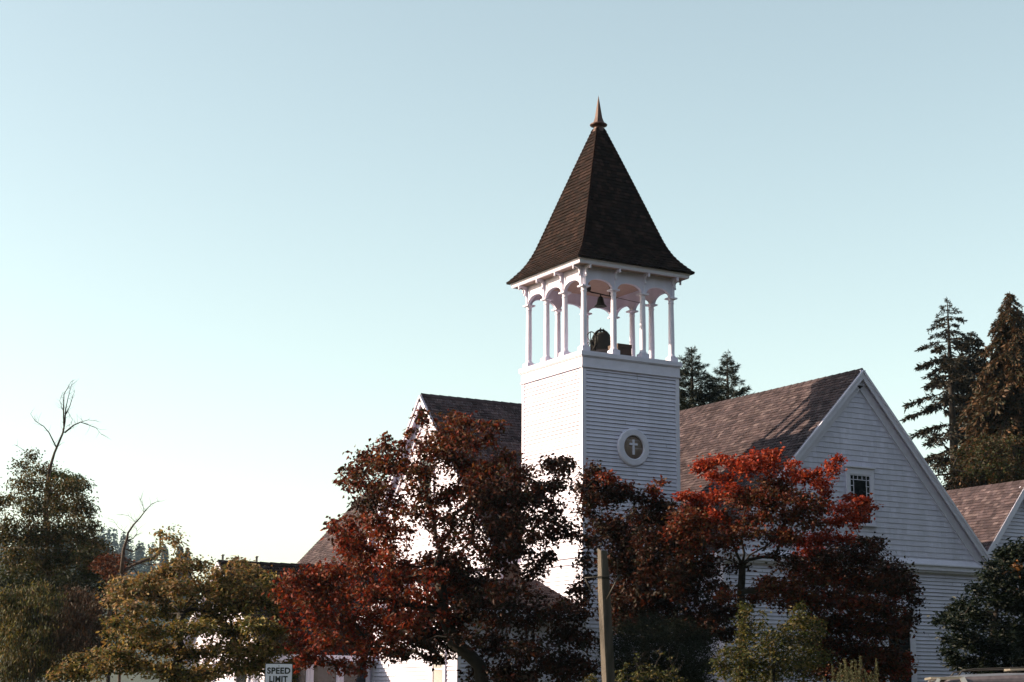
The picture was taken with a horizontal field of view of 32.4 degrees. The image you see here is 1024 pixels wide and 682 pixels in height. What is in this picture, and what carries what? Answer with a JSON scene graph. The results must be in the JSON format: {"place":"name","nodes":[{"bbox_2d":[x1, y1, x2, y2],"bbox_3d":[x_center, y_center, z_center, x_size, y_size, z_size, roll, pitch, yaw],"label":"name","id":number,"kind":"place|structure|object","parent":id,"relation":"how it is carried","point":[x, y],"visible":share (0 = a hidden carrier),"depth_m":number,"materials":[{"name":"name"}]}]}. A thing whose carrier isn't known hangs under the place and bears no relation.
{"place":"outdoors","nodes":[
{"label":"outdoors","id":0,"kind":"place"},
{"bbox_2d":[0,561,190,681],"bbox_3d":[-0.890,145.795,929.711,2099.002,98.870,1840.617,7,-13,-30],"label":"hills","id":1,"kind":"structure","parent":0,"point":[124,678],"depth_m":646.21,"materials":[{"name":"green plant"}]},
{"bbox_2d":[0,527,199,636],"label":"wood","id":2,"kind":"object","parent":1,"relation":"on","point":[137,556],"visible":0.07,"depth_m":1024.39,"materials":[{"name":"green plant"}]},
{"bbox_2d":[157,545,169,627],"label":"conifer","id":3,"kind":"object","parent":1,"relation":"on","point":[164,554],"visible":0.15,"depth_m":797.98,"materials":[{"name":"green plant"}]},
{"bbox_2d":[169,545,184,601],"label":"conifer","id":4,"kind":"object","parent":1,"relation":"on","point":[181,558],"visible":0.08,"depth_m":797.73,"materials":[{"name":"green plant"}]},
{"bbox_2d":[0,0,1023,594],"label":"sky","id":5,"kind":"structure","parent":0,"point":[250,236],"materials":[{"name":"blue"}]},
{"bbox_2d":[172,96,990,681],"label":"church","id":6,"kind":"structure","parent":0,"point":[626,418],"depth_m":53.32,"materials":[{"name":"white wood"}]},
{"bbox_2d":[234,662,249,681],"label":"window","id":7,"kind":"structure","parent":6,"relation":"in","point":[238,679],"depth_m":51.24,"materials":[{"name":"white glass"}]},
{"bbox_2d":[279,660,309,681],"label":"window","id":8,"kind":"structure","parent":6,"relation":"in","point":[304,676],"depth_m":50.38,"materials":[{"name":"white glass"}]},
{"bbox_2d":[310,661,339,681],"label":"window","id":9,"kind":"structure","parent":6,"relation":"in","point":[321,675],"depth_m":50.70,"materials":[{"name":"white glass"}]},
{"bbox_2d":[340,662,369,681],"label":"window","id":10,"kind":"structure","parent":6,"relation":"in","point":[345,678],"depth_m":51.20,"materials":[{"name":"white glass"}]},
{"bbox_2d":[415,453,434,505],"bbox_3d":[-2.862,4.499,57.771,0.110,1.805,1.260,7,-13,-30],"label":"window","id":11,"kind":"structure","parent":6,"relation":"in","point":[431,483],"depth_m":57.69,"materials":[{"name":"white glass"}]},
{"bbox_2d":[430,646,446,681],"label":"window","id":12,"kind":"structure","parent":6,"relation":"in","point":[439,674],"depth_m":47.95,"materials":[{"name":"white glass"}]},
{"bbox_2d":[489,665,542,681],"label":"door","id":13,"kind":"structure","parent":6,"relation":"in","point":[523,676],"depth_m":48.16,"materials":[{"name":"brown wood"}]},
{"bbox_2d":[587,328,610,352],"bbox_3d":[2.722,0.156,53.297,0.857,1.157,0.720,7,-13,-30],"label":"church bell","id":14,"kind":"object","parent":6,"relation":"on","point":[600,340],"visible":0.67,"depth_m":53.12,"materials":[{"name":"metal"}]},
{"bbox_2d":[587,286,646,307],"bbox_3d":[3.209,-1.391,53.428,2.321,0.860,0.380,7,-13,-30],"label":"hanging bell","id":15,"kind":"object","parent":6,"relation":"hanging from","point":[600,303],"visible":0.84,"depth_m":53.01,"materials":[{"name":"brown metal"}]},
{"bbox_2d":[608,343,631,355],"bbox_3d":[3.204,0.325,52.215,0.504,0.390,0.524,7,-13,-30],"label":"speaker crate","id":16,"kind":"object","parent":6,"relation":"on","point":[624,349],"visible":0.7,"depth_m":52.02,"materials":[{"name":"brown wood"}]},
{"bbox_2d":[617,428,648,465],"bbox_3d":[3.540,3.096,51.260,1.106,1.106,0.085,7,-13,-30],"label":"round window","id":17,"kind":"structure","parent":6,"relation":"in","point":[631,439],"depth_m":51.24,"materials":[{"name":"white wood"}]},
{"bbox_2d":[844,465,877,526],"bbox_3d":[10.597,4.710,53.443,1.190,1.805,0.110,7,-13,-30],"label":"window","id":18,"kind":"structure","parent":6,"relation":"in","point":[859,480],"depth_m":53.53,"materials":[{"name":"white glass"}]},
{"bbox_2d":[882,607,917,681],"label":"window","id":19,"kind":"structure","parent":6,"relation":"in","point":[911,643],"depth_m":53.50,"materials":[{"name":"white glass"}]},
{"bbox_2d":[731,656,878,681],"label":"spike plant","id":20,"kind":"object","parent":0,"point":[846,674],"visible":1,"depth_m":29.95,"materials":[{"name":"green plant"}]},
{"bbox_2d":[924,667,1023,681],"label":"parked car","id":21,"kind":"object","parent":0,"point":[1016,676],"visible":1,"depth_m":24.16,"materials":[{"name":"paint"}]},
{"bbox_2d":[946,480,1023,664],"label":"house","id":22,"kind":"structure","parent":0,"point":[993,515],"depth_m":62.04,"materials":[{"name":"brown wood"}]},
{"label":"ground","id":23,"kind":"structure","parent":0,"visible":0},
{"bbox_2d":[0,576,110,681],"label":"weeping tree","id":24,"kind":"object","parent":23,"relation":"on","point":[17,637],"visible":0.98,"depth_m":49.57,"materials":[{"name":"green plant"}]},
{"bbox_2d":[0,380,117,681],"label":"birch tree","id":25,"kind":"object","parent":23,"relation":"on","point":[47,535],"visible":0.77,"depth_m":57.45,"materials":[{"name":"green plant"}]},
{"bbox_2d":[0,555,141,681],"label":"dark shrub","id":26,"kind":"object","parent":23,"relation":"on","point":[70,581],"visible":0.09,"depth_m":55.78,"materials":[{"name":"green plant"}]},
{"bbox_2d":[87,548,135,681],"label":"tree","id":27,"kind":"object","parent":23,"relation":"on","point":[103,564],"visible":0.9,"depth_m":54.09,"materials":[{"name":"plant"}]},
{"bbox_2d":[110,488,189,681],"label":"bare tree","id":28,"kind":"object","parent":23,"relation":"on","point":[122,570],"visible":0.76,"depth_m":51.99,"materials":[{"name":"green plant"}]},
{"bbox_2d":[42,526,299,681],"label":"dogwood tree","id":29,"kind":"object","parent":23,"relation":"on","point":[234,595],"visible":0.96,"depth_m":42.23,"materials":[{"name":"green plant"}]},
{"bbox_2d":[264,663,292,681],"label":"speed limit sign","id":30,"kind":"object","parent":23,"relation":"on","point":[278,672],"visible":1,"depth_m":36.45,"materials":[{"name":"white metal"}]},
{"bbox_2d":[261,407,601,681],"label":"dogwood tree","id":31,"kind":"object","parent":23,"relation":"on","point":[398,622],"visible":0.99,"depth_m":40.63,"materials":[{"name":"red plant"}]},
{"bbox_2d":[584,548,619,681],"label":"wooden pole","id":32,"kind":"object","parent":23,"relation":"on","point":[606,633],"visible":1,"depth_m":31.42,"materials":[{"name":"wood"}]},
{"bbox_2d":[582,646,687,681],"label":"bramble shrub","id":33,"kind":"object","parent":23,"relation":"on","point":[665,677],"visible":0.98,"depth_m":33.89,"materials":[{"name":"green plant"}]},
{"bbox_2d":[563,458,753,664],"bbox_3d":[3.826,6.793,43.787,4.675,7.644,4.114,-5,-13,23],"label":"maple tree","id":34,"kind":"object","parent":23,"relation":"on","point":[646,571],"visible":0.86,"depth_m":43.89,"materials":[{"name":"red plant"}]},
{"bbox_2d":[591,608,727,681],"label":"evergreen shrub","id":35,"kind":"object","parent":23,"relation":"on","point":[686,647],"visible":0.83,"depth_m":40.90,"materials":[{"name":"green plant"}]},
{"bbox_2d":[678,346,723,410],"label":"fir tree","id":36,"kind":"object","parent":23,"relation":"on","point":[692,397],"visible":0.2,"depth_m":74.36,"materials":[{"name":"green plant"}]},
{"bbox_2d":[706,349,754,403],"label":"fir tree","id":37,"kind":"object","parent":23,"relation":"on","point":[727,392],"visible":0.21,"depth_m":76.49,"materials":[{"name":"green plant"}]},
{"bbox_2d":[703,600,838,681],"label":"flowering shrub","id":38,"kind":"object","parent":23,"relation":"on","point":[741,659],"visible":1,"depth_m":36.79,"materials":[{"name":"green plant"}]},
{"bbox_2d":[661,442,929,681],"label":"maple tree","id":39,"kind":"object","parent":23,"relation":"on","point":[846,583],"visible":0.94,"depth_m":42.42,"materials":[{"name":"red plant"}]},
{"bbox_2d":[899,297,985,486],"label":"spruce tree","id":40,"kind":"object","parent":23,"relation":"on","point":[952,367],"visible":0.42,"depth_m":83.82,"materials":[{"name":"green plant"}]},
{"bbox_2d":[937,331,988,480],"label":"spruce tree","id":41,"kind":"object","parent":23,"relation":"on","point":[977,342],"visible":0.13,"depth_m":86.39,"materials":[{"name":"green plant"}]},
{"bbox_2d":[927,536,1023,674],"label":"laurel shrub","id":42,"kind":"object","parent":23,"relation":"on","point":[1009,600],"visible":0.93,"depth_m":46.26,"materials":[{"name":"green plant"}]},
{"bbox_2d":[933,431,1023,485],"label":"leafy tree","id":43,"kind":"object","parent":23,"relation":"on","point":[993,471],"visible":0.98,"depth_m":73.13,"materials":[{"name":"green plant"}]},
{"bbox_2d":[943,291,1023,490],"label":"cedar tree","id":44,"kind":"object","parent":23,"relation":"on","point":[995,408],"visible":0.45,"depth_m":76.17,"materials":[{"name":"green plant"}]}
]}

